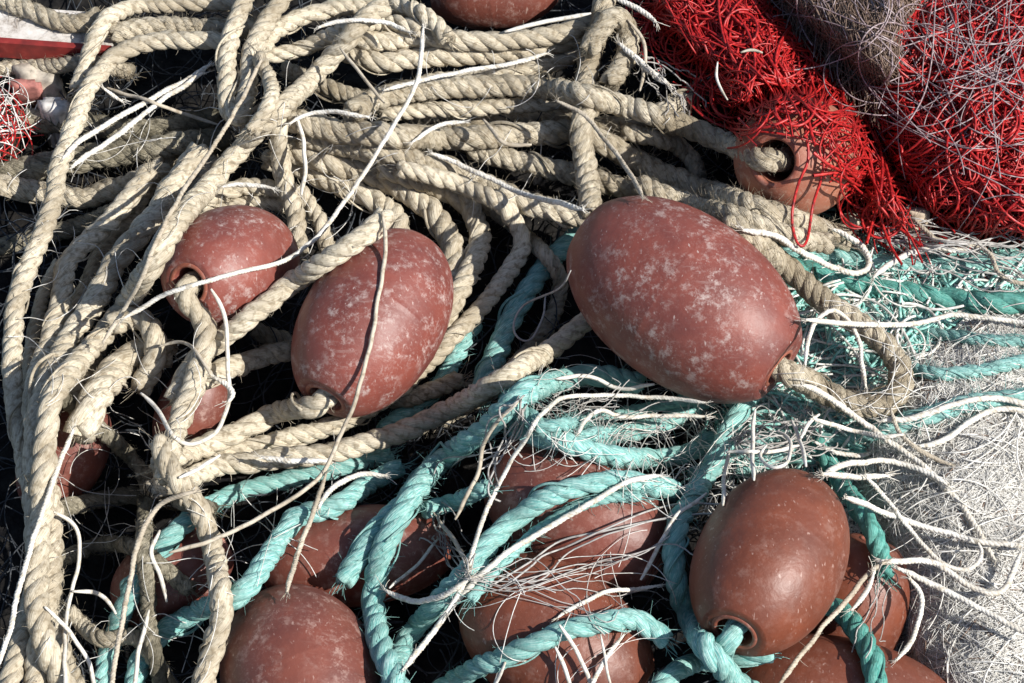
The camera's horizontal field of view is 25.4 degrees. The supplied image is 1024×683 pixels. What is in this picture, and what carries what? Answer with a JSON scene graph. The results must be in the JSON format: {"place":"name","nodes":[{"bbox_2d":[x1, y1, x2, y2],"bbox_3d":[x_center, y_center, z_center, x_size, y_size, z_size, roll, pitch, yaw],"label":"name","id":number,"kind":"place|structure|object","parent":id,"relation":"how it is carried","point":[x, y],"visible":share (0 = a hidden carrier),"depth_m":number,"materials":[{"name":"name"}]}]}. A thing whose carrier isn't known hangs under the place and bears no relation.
{"place":"outdoors","nodes":[
{"label":"outdoors","id":0,"kind":"place"},
{"bbox_2d":[0,0,902,682],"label":"ground","id":1,"kind":"structure","parent":0,"point":[176,326],"depth_m":1.05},
{"bbox_2d":[130,312,591,499],"bbox_3d":[-0.053,0.031,0.974,0.224,0.045,0.042,-22,59,-14],"label":"beige rope","id":2,"kind":"object","parent":1,"relation":"on","point":[525,362],"visible":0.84,"depth_m":0.98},
{"bbox_2d":[288,133,577,235],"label":"beige rope","id":3,"kind":"object","parent":1,"relation":"on","point":[415,155],"visible":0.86,"depth_m":1.06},
{"bbox_2d":[286,105,657,154],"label":"beige rope","id":4,"kind":"object","parent":1,"relation":"on","point":[334,130],"visible":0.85,"depth_m":1.07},
{"bbox_2d":[689,468,849,656],"bbox_3d":[0.103,0.088,0.911,0.059,0.061,0.083,22,59,14],"label":"fishing float","id":5,"kind":"object","parent":1,"relation":"on","point":[769,563],"visible":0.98,"depth_m":0.89,"materials":[{"name":"red plastic"}]},
{"bbox_2d":[0,0,937,682],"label":"dark netting","id":6,"kind":"object","parent":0,"point":[264,382],"visible":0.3,"depth_m":1.02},
{"bbox_2d":[0,60,43,196],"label":"net scrap","id":7,"kind":"object","parent":6,"relation":"on","point":[11,133],"visible":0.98,"depth_m":1.09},
{"bbox_2d":[16,254,61,484],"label":"beige rope","id":8,"kind":"object","parent":6,"relation":"on","point":[41,300],"visible":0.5,"depth_m":1.03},
{"bbox_2d":[0,9,118,59],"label":"weathered board","id":9,"kind":"object","parent":6,"relation":"on","point":[28,39],"visible":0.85,"depth_m":1.11,"materials":[{"name":"white paint"}]},
{"bbox_2d":[0,0,103,35],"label":"beige rope","id":10,"kind":"object","parent":9,"relation":"on","point":[40,14],"visible":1,"depth_m":1.11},
{"bbox_2d":[15,408,111,499],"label":"fishing float","id":11,"kind":"object","parent":6,"relation":"on","point":[87,467],"visible":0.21,"depth_m":0.98,"materials":[{"name":"red plastic"}]},
{"bbox_2d":[0,199,146,261],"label":"beige rope","id":12,"kind":"object","parent":6,"relation":"on","point":[78,223],"visible":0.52,"depth_m":1.08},
{"bbox_2d":[0,47,148,87],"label":"beige rope","id":13,"kind":"object","parent":6,"relation":"on","point":[69,63],"visible":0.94,"depth_m":1.11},
{"bbox_2d":[0,149,176,210],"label":"beige rope","id":14,"kind":"object","parent":6,"relation":"on","point":[94,195],"visible":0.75,"depth_m":1.08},
{"bbox_2d":[48,371,157,520],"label":"beige rope","id":15,"kind":"object","parent":6,"relation":"on","point":[120,446],"visible":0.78,"depth_m":0.98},
{"bbox_2d":[0,121,237,180],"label":"beige rope","id":16,"kind":"object","parent":6,"relation":"on","point":[36,166],"visible":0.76,"depth_m":1.08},
{"bbox_2d":[57,598,183,682],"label":"beige rope","id":17,"kind":"object","parent":6,"relation":"on","point":[83,625],"visible":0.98,"depth_m":0.94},
{"bbox_2d":[17,96,225,143],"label":"beige rope","id":18,"kind":"object","parent":6,"relation":"on","point":[177,122],"visible":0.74,"depth_m":1.10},
{"bbox_2d":[63,156,179,323],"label":"beige rope","id":19,"kind":"object","parent":6,"relation":"on","point":[92,267],"visible":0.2,"depth_m":1.06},
{"bbox_2d":[18,155,166,682],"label":"beige rope","id":20,"kind":"object","parent":19,"relation":"on","point":[118,210],"visible":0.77,"depth_m":1.02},
{"bbox_2d":[0,25,245,682],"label":"beige rope","id":21,"kind":"object","parent":19,"relation":"on","point":[25,269],"visible":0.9,"depth_m":1.03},
{"bbox_2d":[63,335,181,454],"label":"beige rope","id":22,"kind":"object","parent":6,"relation":"on","point":[99,384],"visible":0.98,"depth_m":0.97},
{"bbox_2d":[82,307,170,403],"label":"beige rope","id":23,"kind":"object","parent":22,"relation":"on","point":[154,358],"visible":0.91,"depth_m":0.99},
{"bbox_2d":[61,525,201,605],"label":"beige rope","id":24,"kind":"object","parent":6,"relation":"on","point":[174,577],"visible":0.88,"depth_m":0.95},
{"bbox_2d":[69,153,219,398],"bbox_3d":[-0.173,-0.035,1.038,0.026,0.049,0.180,14,57,9],"label":"beige rope","id":25,"kind":"object","parent":6,"relation":"on","point":[77,388],"visible":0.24,"depth_m":1.02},
{"bbox_2d":[11,129,209,491],"bbox_3d":[-0.182,-0.019,1.008,0.035,0.041,0.213,13,57,9],"label":"beige rope","id":26,"kind":"object","parent":25,"relation":"on","point":[143,228],"visible":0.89,"depth_m":1.02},
{"bbox_2d":[60,486,233,522],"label":"beige rope","id":27,"kind":"object","parent":6,"relation":"on","point":[80,504],"visible":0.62,"depth_m":0.98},
{"bbox_2d":[127,479,169,682],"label":"beige rope","id":28,"kind":"object","parent":6,"relation":"on","point":[158,674],"visible":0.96,"depth_m":0.93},
{"bbox_2d":[66,0,254,100],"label":"beige rope","id":29,"kind":"object","parent":6,"relation":"on","point":[100,27],"visible":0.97,"depth_m":1.11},
{"bbox_2d":[110,527,233,627],"bbox_3d":[-0.144,0.099,0.961,0.052,0.041,0.042,0,56,0],"label":"fishing float","id":30,"kind":"object","parent":6,"relation":"on","point":[188,568],"visible":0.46,"depth_m":0.95,"materials":[{"name":"red plastic"}]},
{"bbox_2d":[105,9,259,43],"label":"beige rope","id":31,"kind":"object","parent":6,"relation":"on","point":[121,31],"visible":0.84,"depth_m":1.11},
{"bbox_2d":[35,432,335,682],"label":"loose filaments","id":32,"kind":"object","parent":6,"relation":"on","point":[183,559],"visible":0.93,"depth_m":0.94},
{"bbox_2d":[152,376,227,439],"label":"fishing float","id":33,"kind":"object","parent":6,"relation":"on","point":[208,415],"visible":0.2,"depth_m":1.00,"materials":[{"name":"red plastic"}]},
{"bbox_2d":[22,0,393,682],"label":"beige rope","id":34,"kind":"object","parent":6,"relation":"on","point":[76,362],"visible":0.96,"depth_m":0.97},
{"bbox_2d":[0,418,76,663],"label":"white twine","id":35,"kind":"object","parent":34,"relation":"on","point":[35,531],"visible":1,"depth_m":0.93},
{"bbox_2d":[94,54,263,350],"bbox_3d":[-0.141,-0.073,1.010,0.018,0.039,0.178,16,58,11],"label":"tan twine","id":36,"kind":"object","parent":34,"relation":"on","point":[173,208],"visible":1,"depth_m":0.99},
{"bbox_2d":[161,338,291,404],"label":"beige rope","id":37,"kind":"object","parent":6,"relation":"on","point":[244,364],"visible":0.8,"depth_m":1.00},
{"bbox_2d":[161,197,409,409],"bbox_3d":[-0.102,-0.018,0.982,0.132,0.048,0.025,-31,61,-19],"label":"beige rope","id":38,"kind":"object","parent":37,"relation":"on","point":[279,292],"visible":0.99,"depth_m":0.98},
{"bbox_2d":[160,205,299,327],"bbox_3d":[-0.125,-0.033,1.011,0.059,0.062,0.066,0,56,0],"label":"fishing float","id":39,"kind":"object","parent":6,"relation":"on","point":[223,240],"visible":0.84,"depth_m":0.99,"materials":[{"name":"red plastic"}]},
{"bbox_2d":[151,270,218,496],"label":"beige rope","id":40,"kind":"object","parent":39,"relation":"attached to","point":[194,310],"visible":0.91,"depth_m":0.97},
{"bbox_2d":[115,17,427,326],"bbox_3d":[-0.090,-0.072,1.011,0.042,0.022,0.218,31,61,19],"label":"white twine","id":41,"kind":"object","parent":39,"relation":"on","point":[300,250],"visible":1,"depth_m":1.00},
{"bbox_2d":[88,443,405,682],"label":"teal rope","id":42,"kind":"object","parent":6,"relation":"on","point":[176,531],"visible":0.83,"depth_m":0.98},
{"bbox_2d":[124,452,422,682],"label":"teal rope","id":43,"kind":"object","parent":6,"relation":"on","point":[244,589],"visible":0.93,"depth_m":0.94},
{"bbox_2d":[139,422,233,682],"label":"beige rope","id":44,"kind":"object","parent":43,"relation":"on","point":[167,463],"visible":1,"depth_m":0.93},
{"bbox_2d":[108,481,205,682],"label":"tan twine","id":45,"kind":"object","parent":44,"relation":"on","point":[139,538],"visible":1,"depth_m":0.92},
{"bbox_2d":[263,86,310,262],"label":"beige rope","id":46,"kind":"object","parent":6,"relation":"on","point":[295,213],"visible":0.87,"depth_m":1.06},
{"bbox_2d":[220,583,381,682],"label":"fishing float","id":47,"kind":"object","parent":6,"relation":"on","point":[303,633],"visible":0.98,"depth_m":0.90,"materials":[{"name":"red plastic"}]},
{"bbox_2d":[247,147,409,228],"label":"beige rope","id":48,"kind":"object","parent":6,"relation":"on","point":[368,197],"visible":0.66,"depth_m":1.07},
{"bbox_2d":[237,10,433,62],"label":"beige rope","id":49,"kind":"object","parent":6,"relation":"on","point":[318,41],"visible":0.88,"depth_m":1.10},
{"bbox_2d":[264,504,450,606],"bbox_3d":[-0.066,0.091,0.964,0.080,0.044,0.043,0,56,0],"label":"fishing float","id":50,"kind":"object","parent":6,"relation":"on","point":[328,539],"visible":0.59,"depth_m":0.95,"materials":[{"name":"red plastic"}]},
{"bbox_2d":[183,150,531,468],"bbox_3d":[-0.069,-0.002,1.012,0.084,0.035,0.203,27,60,17],"label":"beige rope","id":51,"kind":"object","parent":6,"relation":"on","point":[495,289],"visible":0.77,"depth_m":1.03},
{"bbox_2d":[129,389,337,481],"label":"beige rope","id":52,"kind":"object","parent":51,"relation":"on","point":[318,403],"visible":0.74,"depth_m":0.98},
{"bbox_2d":[291,228,453,417],"bbox_3d":[-0.061,-0.009,0.991,0.062,0.061,0.087,23,59,15],"label":"fishing float","id":53,"kind":"object","parent":51,"relation":"on","point":[331,333],"visible":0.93,"depth_m":0.97,"materials":[{"name":"red plastic"}]},
{"bbox_2d":[169,212,387,553],"bbox_3d":[-0.082,0.022,0.945,0.036,0.033,0.171,25,59,16],"label":"tan twine","id":54,"kind":"object","parent":53,"relation":"on","point":[333,451],"visible":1,"depth_m":0.95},
{"bbox_2d":[257,138,464,311],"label":"beige rope","id":55,"kind":"object","parent":6,"relation":"on","point":[441,226],"visible":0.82,"depth_m":1.06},
{"bbox_2d":[248,322,474,409],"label":"beige rope","id":56,"kind":"object","parent":6,"relation":"on","point":[449,383],"visible":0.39,"depth_m":1.01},
{"bbox_2d":[263,0,460,55],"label":"beige rope","id":57,"kind":"object","parent":6,"relation":"on","point":[435,24],"visible":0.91,"depth_m":1.11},
{"bbox_2d":[212,0,291,125],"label":"beige rope","id":58,"kind":"object","parent":57,"relation":"on","point":[266,21],"visible":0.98,"depth_m":1.08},
{"bbox_2d":[236,38,280,142],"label":"beige rope","id":59,"kind":"object","parent":58,"relation":"on","point":[259,119],"visible":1,"depth_m":1.04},
{"bbox_2d":[329,452,427,597],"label":"teal rope","id":60,"kind":"object","parent":6,"relation":"on","point":[347,574],"visible":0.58,"depth_m":0.94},
{"bbox_2d":[376,322,483,427],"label":"teal rope","id":61,"kind":"object","parent":6,"relation":"on","point":[452,361],"visible":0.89,"depth_m":1.02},
{"bbox_2d":[370,163,497,329],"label":"beige rope","id":62,"kind":"object","parent":6,"relation":"on","point":[466,278],"visible":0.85,"depth_m":1.05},
{"bbox_2d":[276,60,604,127],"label":"beige rope","id":63,"kind":"object","parent":6,"relation":"on","point":[338,92],"visible":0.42,"depth_m":1.11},
{"bbox_2d":[370,97,572,125],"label":"beige rope","id":64,"kind":"object","parent":63,"relation":"on","point":[482,108],"visible":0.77,"depth_m":1.09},
{"bbox_2d":[342,31,615,76],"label":"beige rope","id":65,"kind":"object","parent":6,"relation":"on","point":[399,60],"visible":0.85,"depth_m":1.10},
{"bbox_2d":[324,4,615,53],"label":"beige rope","id":66,"kind":"object","parent":65,"relation":"on","point":[533,38],"visible":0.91,"depth_m":1.10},
{"bbox_2d":[430,0,557,29],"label":"fishing float","id":67,"kind":"object","parent":6,"relation":"on","point":[488,14],"visible":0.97,"depth_m":1.13,"materials":[{"name":"red plastic"}]},
{"bbox_2d":[412,47,579,80],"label":"beige rope","id":68,"kind":"object","parent":6,"relation":"on","point":[546,64],"visible":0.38,"depth_m":1.11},
{"bbox_2d":[431,203,568,432],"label":"beige rope","id":69,"kind":"object","parent":6,"relation":"on","point":[542,251],"visible":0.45,"depth_m":1.05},
{"bbox_2d":[355,360,651,682],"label":"teal rope","id":70,"kind":"object","parent":6,"relation":"on","point":[419,484],"visible":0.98,"depth_m":0.93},
{"bbox_2d":[472,227,578,420],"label":"teal rope","id":71,"kind":"object","parent":6,"relation":"on","point":[530,286],"visible":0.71,"depth_m":1.03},
{"bbox_2d":[498,187,584,233],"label":"beige rope","id":72,"kind":"object","parent":71,"relation":"on","point":[537,209],"visible":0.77,"depth_m":1.05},
{"bbox_2d":[443,147,637,198],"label":"beige rope","id":73,"kind":"object","parent":6,"relation":"on","point":[535,164],"visible":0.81,"depth_m":1.07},
{"bbox_2d":[458,552,654,682],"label":"fishing float","id":74,"kind":"object","parent":6,"relation":"on","point":[631,662],"visible":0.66,"depth_m":0.90,"materials":[{"name":"red plastic"}]},
{"bbox_2d":[433,601,685,682],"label":"teal rope","id":75,"kind":"object","parent":74,"relation":"on","point":[531,645],"visible":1,"depth_m":0.89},
{"bbox_2d":[468,543,667,635],"bbox_3d":[0.025,0.107,0.909,0.082,0.039,0.040,-10,57,-7],"label":"nylon tuft","id":76,"kind":"object","parent":74,"relation":"on","point":[514,582],"visible":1,"depth_m":0.90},
{"bbox_2d":[484,441,666,594],"bbox_3d":[0.028,0.073,0.947,0.081,0.056,0.055,27,60,17],"label":"fishing float","id":77,"kind":"object","parent":6,"relation":"on","point":[519,481],"visible":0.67,"depth_m":0.93,"materials":[{"name":"red plastic"}]},
{"bbox_2d":[381,466,699,682],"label":"teal rope","id":78,"kind":"object","parent":77,"relation":"on","point":[494,537],"visible":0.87,"depth_m":0.92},
{"bbox_2d":[400,472,670,672],"bbox_3d":[0.006,0.090,0.913,0.135,0.031,0.019,-33,62,-20],"label":"white twine","id":79,"kind":"object","parent":78,"relation":"on","point":[419,649],"visible":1,"depth_m":0.91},
{"bbox_2d":[456,483,664,622],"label":"teal rope","id":80,"kind":"object","parent":78,"relation":"on","point":[473,596],"visible":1,"depth_m":0.92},
{"bbox_2d":[441,393,712,620],"bbox_3d":[0.014,0.051,0.933,0.158,0.049,0.048,-39,64,-23],"label":"white twine","id":81,"kind":"object","parent":78,"relation":"on","point":[544,411],"visible":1,"depth_m":0.93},
{"bbox_2d":[489,502,718,591],"bbox_3d":[0.040,0.080,0.914,0.105,0.027,0.030,-12,57,-8],"label":"nylon tuft","id":82,"kind":"object","parent":77,"relation":"on","point":[606,529],"visible":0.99,"depth_m":0.92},
{"bbox_2d":[565,0,618,219],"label":"beige rope","id":83,"kind":"object","parent":6,"relation":"on","point":[585,162],"visible":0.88,"depth_m":1.06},
{"bbox_2d":[568,6,646,91],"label":"beige rope","id":84,"kind":"object","parent":83,"relation":"attached to","point":[600,30],"visible":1,"depth_m":1.09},
{"bbox_2d":[0,35,673,556],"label":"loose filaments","id":85,"kind":"object","parent":84,"relation":"on","point":[220,205],"visible":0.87,"depth_m":1.06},
{"bbox_2d":[492,362,718,471],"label":"teal rope","id":86,"kind":"object","parent":6,"relation":"on","point":[624,456],"visible":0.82,"depth_m":0.93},
{"bbox_2d":[497,402,718,460],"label":"teal rope","id":87,"kind":"object","parent":6,"relation":"on","point":[588,432],"visible":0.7,"depth_m":1.00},
{"bbox_2d":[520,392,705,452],"bbox_3d":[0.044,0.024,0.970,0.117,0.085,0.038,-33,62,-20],"label":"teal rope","id":88,"kind":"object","parent":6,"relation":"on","point":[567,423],"visible":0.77,"depth_m":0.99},
{"bbox_2d":[605,121,717,177],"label":"beige rope","id":89,"kind":"object","parent":6,"relation":"on","point":[681,150],"visible":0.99,"depth_m":1.08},
{"bbox_2d":[566,195,801,403],"bbox_3d":[0.074,-0.018,0.990,0.106,0.074,0.074,35,63,21],"label":"fishing float","id":90,"kind":"object","parent":6,"relation":"on","point":[683,299],"visible":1,"depth_m":0.96,"materials":[{"name":"red plastic"}]},
{"bbox_2d":[717,203,917,429],"bbox_3d":[0.132,-0.009,0.995,0.099,0.047,0.087,9,56,6],"label":"beige rope","id":91,"kind":"object","parent":90,"relation":"attached to","point":[810,289],"visible":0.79,"depth_m":1.00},
{"bbox_2d":[658,399,757,682],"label":"teal rope","id":92,"kind":"object","parent":6,"relation":"on","point":[713,656],"visible":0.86,"depth_m":0.92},
{"bbox_2d":[486,344,822,531],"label":"loose filaments","id":93,"kind":"object","parent":92,"relation":"on","point":[662,432],"visible":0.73,"depth_m":0.98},
{"bbox_2d":[562,115,858,252],"bbox_3d":[0.091,-0.070,1.054,0.154,0.066,0.049,25,60,16],"label":"beige rope","id":94,"kind":"object","parent":6,"relation":"on","point":[660,170],"visible":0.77,"depth_m":1.07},
{"bbox_2d":[334,67,794,174],"bbox_3d":[0.030,-0.108,1.060,0.219,0.052,0.067,10,57,7],"label":"beige rope","id":95,"kind":"object","parent":94,"relation":"on","point":[602,99],"visible":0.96,"depth_m":1.07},
{"bbox_2d":[731,219,873,275],"bbox_3d":[0.130,-0.052,1.022,0.070,0.045,0.031,-4,56,-3],"label":"white twine","id":96,"kind":"object","parent":94,"relation":"on","point":[819,260],"visible":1,"depth_m":1.03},
{"bbox_2d":[651,652,788,682],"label":"teal rope","id":97,"kind":"object","parent":6,"relation":"on","point":[676,670],"visible":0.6,"depth_m":0.91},
{"bbox_2d":[624,166,861,256],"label":"beige rope","id":98,"kind":"object","parent":6,"relation":"on","point":[818,242],"visible":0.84,"depth_m":1.02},
{"bbox_2d":[625,0,955,265],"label":"red net drape","id":99,"kind":"object","parent":6,"relation":"on","point":[696,38],"visible":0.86,"depth_m":1.07,"materials":[{"name":"fabric"}]},
{"bbox_2d":[656,202,1023,526],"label":"teal and white net","id":100,"kind":"object","parent":6,"relation":"on","point":[793,405],"visible":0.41,"depth_m":1.03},
{"bbox_2d":[733,96,859,214],"bbox_3d":[0.131,-0.085,1.049,0.060,0.063,0.062,0,56,0],"label":"fishing float","id":101,"kind":"object","parent":100,"relation":"on","point":[781,186],"visible":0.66,"depth_m":1.02,"materials":[{"name":"orange plastic"}]},
{"bbox_2d":[803,425,900,591],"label":"teal rope","id":102,"kind":"object","parent":100,"relation":"on","point":[872,531],"visible":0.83,"depth_m":0.94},
{"bbox_2d":[722,376,1023,482],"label":"teal rope","id":103,"kind":"object","parent":100,"relation":"on","point":[840,438],"visible":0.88,"depth_m":0.98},
{"bbox_2d":[727,395,854,468],"bbox_3d":[0.121,0.037,0.986,0.057,0.004,0.034,-12,57,-8],"label":"nylon tuft","id":104,"kind":"object","parent":103,"relation":"on","point":[743,441],"visible":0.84,"depth_m":0.98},
{"bbox_2d":[777,243,1023,275],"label":"teal rope","id":105,"kind":"object","parent":100,"relation":"on","point":[836,255],"visible":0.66,"depth_m":1.05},
{"bbox_2d":[788,287,1023,351],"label":"teal rope","id":106,"kind":"object","parent":100,"relation":"on","point":[1000,340],"visible":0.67,"depth_m":1.01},
{"bbox_2d":[790,255,1023,314],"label":"teal rope","id":107,"kind":"object","parent":100,"relation":"on","point":[946,297],"visible":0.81,"depth_m":1.04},
{"bbox_2d":[794,312,1023,682],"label":"pale fishing net","id":108,"kind":"object","parent":100,"relation":"on","point":[955,641],"visible":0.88,"depth_m":0.96,"materials":[{"name":"fabric"}]},
{"bbox_2d":[755,252,1023,564],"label":"loose filaments","id":109,"kind":"object","parent":108,"relation":"on","point":[913,391],"visible":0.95,"depth_m":0.99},
{"bbox_2d":[791,377,1003,566],"bbox_3d":[0.166,0.049,0.952,0.112,0.038,0.025,36,63,22],"label":"white twine","id":110,"kind":"object","parent":108,"relation":"on","point":[891,443],"visible":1,"depth_m":0.97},
{"bbox_2d":[793,312,1023,328],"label":"white twine","id":111,"kind":"object","parent":108,"relation":"on","point":[862,324],"visible":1,"depth_m":1.01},
{"bbox_2d":[799,336,1023,385],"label":"teal rope","id":112,"kind":"object","parent":100,"relation":"on","point":[1005,364],"visible":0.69,"depth_m":1.00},
{"bbox_2d":[741,634,945,682],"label":"fishing float","id":113,"kind":"object","parent":6,"relation":"on","point":[826,658],"visible":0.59,"depth_m":0.91,"materials":[{"name":"red plastic"}]},
{"bbox_2d":[825,598,887,682],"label":"teal rope","id":114,"kind":"object","parent":113,"relation":"on","point":[872,663],"visible":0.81,"depth_m":0.91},
{"bbox_2d":[809,533,909,649],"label":"fishing float","id":115,"kind":"object","parent":6,"relation":"on","point":[895,608],"visible":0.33,"depth_m":0.94,"materials":[{"name":"red plastic"}]},
{"bbox_2d":[843,0,1023,301],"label":"red net bundle","id":116,"kind":"object","parent":6,"relation":"on","point":[957,142],"visible":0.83,"depth_m":1.05,"materials":[{"name":"fabric"}]},
{"bbox_2d":[761,0,949,129],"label":"brown filament net","id":117,"kind":"object","parent":116,"relation":"on","point":[855,40],"visible":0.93,"depth_m":1.07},
{"bbox_2d":[874,196,1023,292],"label":"nylon tuft","id":118,"kind":"object","parent":116,"relation":"on","point":[959,242],"visible":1,"depth_m":1.04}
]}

